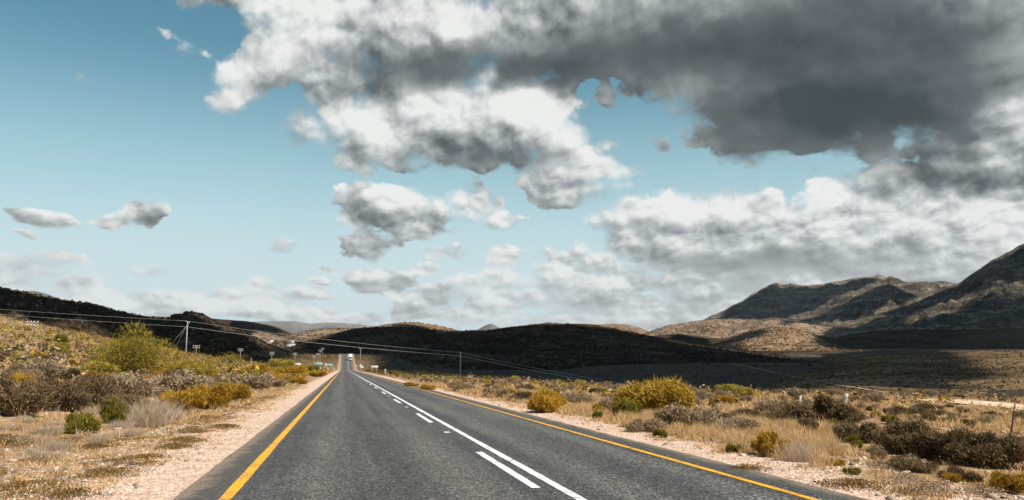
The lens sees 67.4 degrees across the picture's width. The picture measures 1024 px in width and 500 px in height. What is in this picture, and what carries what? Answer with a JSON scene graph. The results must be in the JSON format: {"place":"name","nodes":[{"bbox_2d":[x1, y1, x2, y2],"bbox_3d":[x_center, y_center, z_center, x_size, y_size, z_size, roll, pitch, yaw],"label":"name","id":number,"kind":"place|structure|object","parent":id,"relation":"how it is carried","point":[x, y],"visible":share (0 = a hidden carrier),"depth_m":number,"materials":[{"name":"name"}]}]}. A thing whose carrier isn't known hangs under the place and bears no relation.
{"place":"outdoors","nodes":[
{"label":"outdoors","id":0,"kind":"place"},
{"bbox_2d":[0,288,285,362],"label":"hill","id":1,"kind":"structure","parent":0,"point":[79,323],"depth_m":558.90,"materials":[{"name":"black soil"}]},
{"bbox_2d":[0,286,290,363],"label":"scrub","id":2,"kind":"object","parent":1,"relation":"on","point":[86,304],"visible":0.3,"depth_m":593.81,"materials":[{"name":"plant"}]},
{"bbox_2d":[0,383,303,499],"bbox_3d":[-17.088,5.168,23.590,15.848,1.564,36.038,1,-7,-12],"label":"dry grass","id":3,"kind":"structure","parent":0,"point":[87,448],"depth_m":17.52,"materials":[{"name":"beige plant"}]},
{"bbox_2d":[0,367,308,499],"bbox_3d":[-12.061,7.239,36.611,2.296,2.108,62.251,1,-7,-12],"label":"dry grass","id":4,"kind":"structure","parent":0,"point":[170,456],"depth_m":16.11,"materials":[{"name":"plant"}]},
{"bbox_2d":[215,319,291,335],"bbox_3d":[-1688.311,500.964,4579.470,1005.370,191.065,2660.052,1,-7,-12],"label":"hill","id":5,"kind":"structure","parent":0,"point":[243,325],"depth_m":4515.72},
{"bbox_2d":[245,328,352,346],"bbox_3d":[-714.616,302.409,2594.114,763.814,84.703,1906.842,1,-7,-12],"label":"hill","id":6,"kind":"structure","parent":0,"point":[325,331],"depth_m":2441.12,"materials":[{"name":"beige soil"}]},
{"bbox_2d":[243,327,353,347],"bbox_3d":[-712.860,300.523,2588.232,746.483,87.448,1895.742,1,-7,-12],"label":"scrub","id":7,"kind":"object","parent":6,"relation":"on","point":[339,328],"visible":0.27,"depth_m":2450.11,"materials":[{"name":"plant"}]},
{"bbox_2d":[256,321,373,333],"bbox_3d":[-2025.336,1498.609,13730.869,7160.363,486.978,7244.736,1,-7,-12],"label":"hill","id":8,"kind":"structure","parent":0,"point":[292,327],"depth_m":13358.12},
{"bbox_2d":[377,322,455,330],"bbox_3d":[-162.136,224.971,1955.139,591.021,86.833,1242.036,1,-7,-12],"label":"hill","id":9,"kind":"structure","parent":0,"point":[402,324],"depth_m":1956.28,"materials":[{"name":"soil"}]},
{"bbox_2d":[0,317,1023,499],"bbox_3d":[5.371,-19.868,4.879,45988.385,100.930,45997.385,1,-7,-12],"label":"ground","id":10,"kind":"structure","parent":0,"point":[632,373],"depth_m":20.74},
{"bbox_2d":[0,368,43,377],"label":"grey shrub","id":11,"kind":"object","parent":10,"relation":"on","point":[38,374],"visible":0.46,"depth_m":38.01,"materials":[{"name":"plant"}]},
{"bbox_2d":[0,372,58,416],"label":"brown shrub","id":12,"kind":"object","parent":10,"relation":"on","point":[32,396],"visible":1,"depth_m":21.54,"materials":[{"name":"brown plant"}]},
{"bbox_2d":[12,356,68,378],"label":"grey shrub","id":13,"kind":"object","parent":10,"relation":"on","point":[50,366],"visible":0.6,"depth_m":40.38,"materials":[{"name":"grey plant"}]},
{"bbox_2d":[19,421,69,435],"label":"grass clump","id":14,"kind":"object","parent":10,"relation":"on","point":[45,429],"visible":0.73,"depth_m":18.39,"materials":[{"name":"plant"}]},
{"bbox_2d":[29,436,78,451],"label":"grass clump","id":15,"kind":"object","parent":10,"relation":"on","point":[57,444],"visible":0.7,"depth_m":15.56,"materials":[{"name":"beige plant"}]},
{"bbox_2d":[36,373,96,412],"bbox_3d":[-14.320,4.522,24.338,2.068,1.346,1.624,5,-8,-33],"label":"brown shrub","id":16,"kind":"object","parent":10,"relation":"on","point":[69,396],"visible":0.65,"depth_m":24.17,"materials":[{"name":"brown plant"}]},
{"bbox_2d":[58,368,81,379],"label":"brown shrub","id":17,"kind":"object","parent":10,"relation":"on","point":[73,371],"visible":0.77,"depth_m":43.64,"materials":[{"name":"plant"}]},
{"bbox_2d":[62,411,102,433],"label":"green bush","id":18,"kind":"object","parent":10,"relation":"on","point":[83,421],"visible":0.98,"depth_m":19.08,"materials":[{"name":"green plant"}]},
{"bbox_2d":[56,369,125,408],"bbox_3d":[-14.620,4.878,26.915,2.366,1.502,2.075,-3,-7,23],"label":"brown shrub","id":19,"kind":"object","parent":10,"relation":"on","point":[100,385],"visible":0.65,"depth_m":26.45,"materials":[{"name":"brown plant"}]},
{"bbox_2d":[78,430,115,443],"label":"grass clump","id":20,"kind":"object","parent":10,"relation":"on","point":[100,438],"visible":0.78,"depth_m":17.44,"materials":[{"name":"plant"}]},
{"bbox_2d":[78,360,120,373],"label":"olive bush","id":21,"kind":"object","parent":10,"relation":"on","point":[100,366],"visible":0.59,"depth_m":51.56,"materials":[{"name":"green plant"}]},
{"bbox_2d":[0,427,220,483],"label":"ground cover","id":22,"kind":"object","parent":10,"relation":"on","point":[103,470],"visible":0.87,"depth_m":14.04,"materials":[{"name":"brown plant"}]},
{"bbox_2d":[98,395,129,424],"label":"green bush","id":23,"kind":"object","parent":10,"relation":"on","point":[117,411],"visible":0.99,"depth_m":21.77,"materials":[{"name":"green plant"}]},
{"bbox_2d":[101,416,137,428],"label":"grass clump","id":24,"kind":"object","parent":10,"relation":"on","point":[116,425],"visible":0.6,"depth_m":20.80,"materials":[{"name":"plant"}]},
{"bbox_2d":[97,392,142,411],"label":"brown shrub","id":25,"kind":"object","parent":10,"relation":"on","point":[125,398],"visible":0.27,"depth_m":24.46,"materials":[{"name":"plant"}]},
{"bbox_2d":[0,392,258,493],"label":"loose stones","id":26,"kind":"object","parent":10,"relation":"on","point":[37,468],"visible":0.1,"depth_m":14.46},
{"bbox_2d":[115,424,148,436],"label":"grass clump","id":27,"kind":"object","parent":10,"relation":"on","point":[134,432],"visible":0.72,"depth_m":19.28,"materials":[{"name":"plant"}]},
{"bbox_2d":[87,320,180,373],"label":"olive bush","id":28,"kind":"object","parent":10,"relation":"on","point":[136,357],"visible":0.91,"depth_m":60.43,"materials":[{"name":"green plant"}]},
{"bbox_2d":[108,372,161,397],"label":"grey shrub","id":29,"kind":"object","parent":10,"relation":"on","point":[129,384],"visible":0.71,"depth_m":32.87,"materials":[{"name":"grey plant"}]},
{"bbox_2d":[0,401,289,499],"bbox_3d":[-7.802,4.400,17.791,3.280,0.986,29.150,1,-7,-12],"label":"pebbles","id":30,"kind":"object","parent":10,"relation":"on","point":[131,487],"visible":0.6,"depth_m":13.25,"materials":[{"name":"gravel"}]},
{"bbox_2d":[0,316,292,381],"bbox_3d":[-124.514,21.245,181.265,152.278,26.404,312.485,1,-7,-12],"label":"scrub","id":31,"kind":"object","parent":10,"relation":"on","point":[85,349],"visible":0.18,"depth_m":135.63,"materials":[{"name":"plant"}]},
{"bbox_2d":[109,389,185,427],"bbox_3d":[-10.414,4.488,22.195,2.521,1.285,2.446,5,-8,-34],"label":"grass clump","id":32,"kind":"object","parent":10,"relation":"on","point":[142,418],"visible":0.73,"depth_m":22.07,"materials":[{"name":"beige plant"}]},
{"bbox_2d":[0,316,308,390],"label":"scrub","id":33,"kind":"object","parent":10,"relation":"on","point":[83,347],"visible":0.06,"depth_m":104.71,"materials":[{"name":"plant"}]},
{"bbox_2d":[1,351,308,425],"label":"dry grass","id":34,"kind":"structure","parent":10,"relation":"on","point":[272,391],"depth_m":28.98,"materials":[{"name":"plant"}]},
{"bbox_2d":[0,313,330,387],"bbox_3d":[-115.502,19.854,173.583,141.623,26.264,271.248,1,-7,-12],"label":"scrub","id":35,"kind":"object","parent":10,"relation":"on","point":[60,359],"visible":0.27,"depth_m":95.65,"materials":[{"name":"plant"}]},
{"bbox_2d":[142,398,190,423],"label":"grass clump","id":36,"kind":"object","parent":10,"relation":"on","point":[180,417],"visible":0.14,"depth_m":23.50,"materials":[{"name":"plant"}]},
{"bbox_2d":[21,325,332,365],"bbox_3d":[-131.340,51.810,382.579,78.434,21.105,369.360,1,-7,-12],"label":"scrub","id":37,"kind":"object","parent":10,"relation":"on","point":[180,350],"visible":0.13,"depth_m":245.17,"materials":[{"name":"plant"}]},
{"bbox_2d":[27,328,334,370],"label":"scrub","id":38,"kind":"object","parent":10,"relation":"on","point":[210,354],"visible":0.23,"depth_m":271.50,"materials":[{"name":"green plant"}]},
{"bbox_2d":[147,367,215,391],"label":"grey shrub","id":39,"kind":"object","parent":10,"relation":"on","point":[182,379],"visible":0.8,"depth_m":39.29,"materials":[{"name":"grey plant"}]},
{"bbox_2d":[160,389,207,410],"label":"golden bush","id":40,"kind":"object","parent":10,"relation":"on","point":[197,400],"visible":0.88,"depth_m":29.00,"materials":[{"name":"yellow plant"}]},
{"bbox_2d":[42,334,334,371],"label":"scrub","id":41,"kind":"object","parent":10,"relation":"on","point":[220,360],"visible":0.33,"depth_m":265.10,"materials":[{"name":"plant"}]},
{"bbox_2d":[166,356,217,376],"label":"olive bush","id":42,"kind":"object","parent":10,"relation":"on","point":[203,367],"visible":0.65,"depth_m":65.77,"materials":[{"name":"green plant"}]},
{"bbox_2d":[182,383,232,408],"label":"golden bush","id":43,"kind":"object","parent":10,"relation":"on","point":[219,395],"visible":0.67,"depth_m":31.53,"materials":[{"name":"yellow plant"}]},
{"bbox_2d":[222,381,251,400],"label":"golden bush","id":44,"kind":"object","parent":10,"relation":"on","point":[240,391],"visible":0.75,"depth_m":37.58,"materials":[{"name":"yellow plant"}]},
{"bbox_2d":[221,371,277,388],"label":"grey shrub","id":45,"kind":"object","parent":10,"relation":"on","point":[255,381],"visible":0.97,"depth_m":55.42,"materials":[{"name":"grey plant"}]},
{"bbox_2d":[268,358,295,367],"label":"olive bush","id":46,"kind":"object","parent":10,"relation":"on","point":[281,362],"visible":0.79,"depth_m":219.36,"materials":[{"name":"green plant"}]},
{"bbox_2d":[273,365,307,374],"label":"golden bush","id":47,"kind":"object","parent":10,"relation":"on","point":[299,369],"visible":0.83,"depth_m":130.61,"materials":[{"name":"plant"}]},
{"bbox_2d":[447,380,473,389],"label":"grey shrub","id":48,"kind":"object","parent":10,"relation":"on","point":[463,385],"visible":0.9,"depth_m":51.65,"materials":[{"name":"plant"}]},
{"bbox_2d":[0,395,967,499],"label":"ground cover","id":49,"kind":"object","parent":10,"relation":"on","point":[59,492],"visible":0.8,"depth_m":10.45,"materials":[{"name":"brown plant"}]},
{"bbox_2d":[481,387,509,397],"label":"grey shrub","id":50,"kind":"object","parent":10,"relation":"on","point":[499,391],"visible":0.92,"depth_m":41.09,"materials":[{"name":"plant"}]},
{"bbox_2d":[0,434,1022,499],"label":"ground cover","id":51,"kind":"object","parent":10,"relation":"on","point":[981,489],"visible":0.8,"depth_m":10.44,"materials":[{"name":"brown plant"}]},
{"bbox_2d":[505,389,533,401],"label":"brown shrub","id":52,"kind":"object","parent":10,"relation":"on","point":[522,394],"visible":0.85,"depth_m":36.53,"materials":[{"name":"plant"}]},
{"bbox_2d":[527,388,568,412],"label":"golden bush","id":53,"kind":"object","parent":10,"relation":"on","point":[545,400],"visible":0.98,"depth_m":27.03,"materials":[{"name":"yellow plant"}]},
{"bbox_2d":[558,391,595,402],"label":"grey shrub","id":54,"kind":"object","parent":10,"relation":"on","point":[573,397],"visible":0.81,"depth_m":33.86,"materials":[{"name":"plant"}]},
{"bbox_2d":[611,397,645,415],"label":"green bush","id":55,"kind":"object","parent":10,"relation":"on","point":[624,405],"visible":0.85,"depth_m":25.13,"materials":[{"name":"green plant"}]},
{"bbox_2d":[625,417,667,432],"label":"grey shrub","id":56,"kind":"object","parent":10,"relation":"on","point":[636,425],"visible":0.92,"depth_m":18.91,"materials":[{"name":"grey plant"}]},
{"bbox_2d":[608,375,696,410],"bbox_3d":[5.236,5.460,28.567,3.367,1.789,3.172,-3,-7,23],"label":"ochre bush","id":57,"kind":"object","parent":10,"relation":"on","point":[658,394],"visible":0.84,"depth_m":27.88,"materials":[{"name":"yellow plant"}]},
{"bbox_2d":[362,369,1004,402],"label":"scrub","id":58,"kind":"object","parent":10,"relation":"on","point":[497,382],"visible":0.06,"depth_m":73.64,"materials":[{"name":"brown plant"}]},
{"bbox_2d":[652,403,722,428],"bbox_3d":[4.754,4.586,21.234,1.680,0.808,1.905,6,-9,-42],"label":"grey shrub","id":59,"kind":"object","parent":10,"relation":"on","point":[676,414],"visible":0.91,"depth_m":20.91,"materials":[{"name":"grey plant"}]},
{"bbox_2d":[368,371,1022,413],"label":"scrub","id":60,"kind":"object","parent":10,"relation":"on","point":[898,402],"visible":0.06,"depth_m":46.02,"materials":[{"name":"plant"}]},
{"bbox_2d":[390,355,1023,397],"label":"scrub","id":61,"kind":"object","parent":10,"relation":"on","point":[783,361],"visible":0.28,"depth_m":575.81,"materials":[{"name":"brown plant"}]},
{"bbox_2d":[689,421,729,438],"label":"grass clump","id":62,"kind":"object","parent":10,"relation":"on","point":[711,428],"visible":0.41,"depth_m":17.48,"materials":[{"name":"plant"}]},
{"bbox_2d":[402,372,1023,411],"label":"scrub","id":63,"kind":"object","parent":10,"relation":"on","point":[913,402],"visible":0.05,"depth_m":50.19,"materials":[{"name":"brown plant"}]},
{"bbox_2d":[418,383,1023,499],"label":"dry grass","id":64,"kind":"structure","parent":10,"relation":"on","point":[852,453],"depth_m":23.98,"materials":[{"name":"plant"}]},
{"bbox_2d":[709,394,734,404],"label":"golden bush","id":65,"kind":"object","parent":10,"relation":"on","point":[725,398],"visible":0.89,"depth_m":37.96,"materials":[{"name":"plant"}]},
{"bbox_2d":[713,428,754,444],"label":"grass clump","id":66,"kind":"object","parent":10,"relation":"on","point":[722,440],"visible":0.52,"depth_m":16.19,"materials":[{"name":"plant"}]},
{"bbox_2d":[711,416,760,430],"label":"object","id":67,"kind":"object","parent":10,"relation":"on","point":[747,424],"visible":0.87,"depth_m":20.05,"materials":[{"name":"brown plant"}]},
{"bbox_2d":[458,393,1023,499],"bbox_3d":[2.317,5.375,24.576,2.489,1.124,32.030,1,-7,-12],"label":"pebbles","id":68,"kind":"object","parent":10,"relation":"on","point":[960,496],"visible":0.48,"depth_m":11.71,"materials":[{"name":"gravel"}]},
{"bbox_2d":[732,385,753,395],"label":"olive bush","id":69,"kind":"object","parent":10,"relation":"on","point":[741,390],"visible":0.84,"depth_m":49.01,"materials":[{"name":"green plant"}]},
{"bbox_2d":[728,407,765,418],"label":"brown shrub","id":70,"kind":"object","parent":10,"relation":"on","point":[746,411],"visible":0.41,"depth_m":25.17,"materials":[{"name":"plant"}]},
{"bbox_2d":[751,399,787,412],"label":"grey shrub","id":71,"kind":"object","parent":10,"relation":"on","point":[772,406],"visible":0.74,"depth_m":29.70,"materials":[{"name":"plant"}]},
{"bbox_2d":[750,429,792,456],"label":"golden bush","id":72,"kind":"object","parent":10,"relation":"on","point":[763,437],"visible":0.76,"depth_m":13.79,"materials":[{"name":"yellow plant"}]},
{"bbox_2d":[765,409,802,422],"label":"brown shrub","id":73,"kind":"object","parent":10,"relation":"on","point":[784,414],"visible":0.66,"depth_m":23.81,"materials":[{"name":"plant"}]},
{"bbox_2d":[772,432,827,462],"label":"grass clump","id":74,"kind":"object","parent":10,"relation":"on","point":[796,456],"visible":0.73,"depth_m":13.02,"materials":[{"name":"beige plant"}]},
{"bbox_2d":[797,417,819,430],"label":"brown shrub","id":75,"kind":"object","parent":10,"relation":"on","point":[815,424],"visible":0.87,"depth_m":20.36,"materials":[{"name":"plant"}]},
{"bbox_2d":[609,392,1021,472],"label":"loose stones","id":76,"kind":"object","parent":10,"relation":"on","point":[864,457],"visible":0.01,"depth_m":19.30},
{"bbox_2d":[782,393,858,422],"bbox_3d":[9.578,4.977,23.931,2.345,1.112,1.623,-3,-8,25],"label":"brown shrub","id":77,"kind":"object","parent":10,"relation":"on","point":[824,406],"visible":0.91,"depth_m":23.58,"materials":[{"name":"brown plant"}]},
{"bbox_2d":[797,431,851,455],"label":"grass clump","id":78,"kind":"object","parent":10,"relation":"on","point":[835,448],"visible":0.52,"depth_m":14.56,"materials":[{"name":"plant"}]},
{"bbox_2d":[831,418,879,443],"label":"brown shrub","id":79,"kind":"object","parent":10,"relation":"on","point":[844,429],"visible":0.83,"depth_m":18.21,"materials":[{"name":"brown plant"}]},
{"bbox_2d":[859,392,884,402],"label":"grey shrub","id":80,"kind":"object","parent":10,"relation":"on","point":[874,397],"visible":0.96,"depth_m":43.60,"materials":[{"name":"plant"}]},
{"bbox_2d":[869,443,887,459],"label":"grey shrub","id":81,"kind":"object","parent":10,"relation":"on","point":[874,449],"visible":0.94,"depth_m":14.26,"materials":[{"name":"plant"}]},
{"bbox_2d":[882,405,911,416],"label":"brown shrub","id":82,"kind":"object","parent":10,"relation":"on","point":[892,410],"visible":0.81,"depth_m":29.86,"materials":[{"name":"plant"}]},
{"bbox_2d":[867,416,935,454],"bbox_3d":[7.979,3.777,15.778,1.531,0.809,1.520,1,-7,-10],"label":"brown shrub","id":83,"kind":"object","parent":10,"relation":"on","point":[891,436],"visible":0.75,"depth_m":15.36,"materials":[{"name":"brown plant"}]},
{"bbox_2d":[885,456,939,473],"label":"brown shrub","id":84,"kind":"object","parent":10,"relation":"on","point":[915,465],"visible":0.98,"depth_m":12.23,"materials":[{"name":"brown plant"}]},
{"bbox_2d":[903,427,950,461],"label":"brown shrub","id":85,"kind":"object","parent":10,"relation":"on","point":[921,444],"visible":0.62,"depth_m":14.32,"materials":[{"name":"brown plant"}]},
{"bbox_2d":[941,471,962,482],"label":"golden bush","id":86,"kind":"object","parent":10,"relation":"on","point":[956,477],"visible":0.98,"depth_m":11.04,"materials":[{"name":"plant"}]},
{"bbox_2d":[935,464,984,481],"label":"brown shrub","id":87,"kind":"object","parent":10,"relation":"on","point":[970,475],"visible":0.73,"depth_m":11.41,"materials":[{"name":"brown plant"}]},
{"bbox_2d":[931,424,1001,468],"bbox_3d":[8.204,3.508,13.630,1.300,0.825,1.378,1,-7,-8],"label":"brown shrub","id":88,"kind":"object","parent":10,"relation":"on","point":[960,446],"visible":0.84,"depth_m":13.51,"materials":[{"name":"brown plant"}]},
{"bbox_2d":[973,431,1023,468],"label":"brown shrub","id":89,"kind":"object","parent":10,"relation":"on","point":[1007,449],"visible":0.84,"depth_m":13.18,"materials":[{"name":"brown plant"}]},
{"bbox_2d":[985,469,1023,493],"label":"golden bush","id":90,"kind":"object","parent":10,"relation":"on","point":[1013,483],"visible":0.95,"depth_m":9.95,"materials":[{"name":"yellow plant"}]},
{"bbox_2d":[0,0,1023,330],"label":"sky","id":91,"kind":"structure","parent":0,"point":[649,165],"materials":[{"name":"blue"}]},
{"bbox_2d":[173,353,868,499],"bbox_3d":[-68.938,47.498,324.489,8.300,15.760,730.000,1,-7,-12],"label":"road","id":92,"kind":"structure","parent":0,"point":[347,431],"depth_m":13.21,"materials":[{"name":"grey asphalt"}]},
{"bbox_2d":[283,323,862,369],"bbox_3d":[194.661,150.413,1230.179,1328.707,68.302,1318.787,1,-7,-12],"label":"hill","id":93,"kind":"structure","parent":0,"point":[562,345],"depth_m":889.06,"materials":[{"name":"brown soil"}]},
{"bbox_2d":[282,322,887,368],"bbox_3d":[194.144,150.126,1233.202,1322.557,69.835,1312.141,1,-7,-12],"label":"scrub","id":94,"kind":"object","parent":93,"relation":"on","point":[775,358],"visible":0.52,"depth_m":909.12,"materials":[{"name":"plant"}]},
{"bbox_2d":[590,324,649,333],"bbox_3d":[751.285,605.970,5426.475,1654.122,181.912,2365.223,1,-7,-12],"label":"hill","id":95,"kind":"structure","parent":0,"point":[630,328],"depth_m":5302.36,"materials":[{"name":"soil"}]},
{"bbox_2d":[426,382,842,468],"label":"dry grass","id":96,"kind":"structure","parent":0,"point":[824,458],"depth_m":19.94,"materials":[{"name":"plant"}]},
{"bbox_2d":[411,378,1023,431],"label":"dry grass","id":97,"kind":"structure","parent":0,"point":[1016,424],"depth_m":33.90,"materials":[{"name":"plant"}]},
{"bbox_2d":[645,319,837,338],"bbox_3d":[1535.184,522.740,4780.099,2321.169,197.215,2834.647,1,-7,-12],"label":"hill","id":98,"kind":"structure","parent":0,"point":[722,328],"depth_m":4405.35,"materials":[{"name":"beige soil"}]},
{"bbox_2d":[644,318,836,338],"bbox_3d":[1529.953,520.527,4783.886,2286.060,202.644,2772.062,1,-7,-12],"label":"scrub","id":99,"kind":"object","parent":98,"relation":"on","point":[735,328],"visible":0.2,"depth_m":4462.42,"materials":[{"name":"brown plant"}]},
{"bbox_2d":[655,333,832,345],"bbox_3d":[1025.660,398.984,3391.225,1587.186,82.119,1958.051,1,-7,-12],"label":"hill","id":100,"kind":"structure","parent":0,"point":[699,340],"depth_m":3124.84,"materials":[{"name":"brown soil"}]},
{"bbox_2d":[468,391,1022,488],"bbox_3d":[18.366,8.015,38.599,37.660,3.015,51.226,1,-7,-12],"label":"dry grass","id":101,"kind":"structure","parent":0,"point":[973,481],"depth_m":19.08,"materials":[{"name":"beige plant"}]},
{"bbox_2d":[713,327,841,350],"bbox_3d":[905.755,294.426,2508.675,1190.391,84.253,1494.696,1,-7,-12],"label":"hill","id":102,"kind":"structure","parent":0,"point":[790,338],"depth_m":2128.52,"materials":[{"name":"beige soil"}]},
{"bbox_2d":[708,327,862,350],"bbox_3d":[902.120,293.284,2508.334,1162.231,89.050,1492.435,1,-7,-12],"label":"scrub","id":103,"kind":"object","parent":102,"relation":"on","point":[839,347],"visible":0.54,"depth_m":2115.74,"materials":[{"name":"plant"}]},
{"bbox_2d":[702,275,957,326],"bbox_3d":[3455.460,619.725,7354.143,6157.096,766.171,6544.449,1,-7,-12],"label":"mountain","id":104,"kind":"structure","parent":0,"point":[783,302],"depth_m":6685.01,"materials":[{"name":"stone"}]},
{"bbox_2d":[792,283,927,321],"bbox_3d":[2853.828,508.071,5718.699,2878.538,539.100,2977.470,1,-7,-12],"label":"mountain","id":105,"kind":"structure","parent":0,"point":[886,297],"depth_m":5445.52,"materials":[{"name":"stone"}]},
{"bbox_2d":[754,350,1023,398],"bbox_3d":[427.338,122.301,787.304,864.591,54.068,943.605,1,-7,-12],"label":"hill","id":106,"kind":"structure","parent":0,"point":[915,386],"depth_m":418.20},
{"bbox_2d":[744,349,1023,397],"bbox_3d":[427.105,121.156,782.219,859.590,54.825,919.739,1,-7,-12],"label":"scrub","id":107,"kind":"object","parent":106,"relation":"on","point":[807,386],"visible":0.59,"depth_m":442.20,"materials":[{"name":"brown plant"}]},
{"bbox_2d":[826,244,1023,336],"bbox_3d":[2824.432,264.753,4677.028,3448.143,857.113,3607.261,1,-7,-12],"label":"mountain","id":108,"kind":"structure","parent":0,"point":[989,295],"depth_m":3926.71,"materials":[{"name":"grey stone"}]},
{"bbox_2d":[827,328,1023,348],"bbox_3d":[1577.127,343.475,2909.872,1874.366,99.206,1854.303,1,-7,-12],"label":"hill","id":109,"kind":"structure","parent":0,"point":[1004,338],"depth_m":2507.64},
{"bbox_2d":[919,399,1023,409],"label":"path","id":110,"kind":"structure","parent":0,"point":[985,403],"depth_m":56.74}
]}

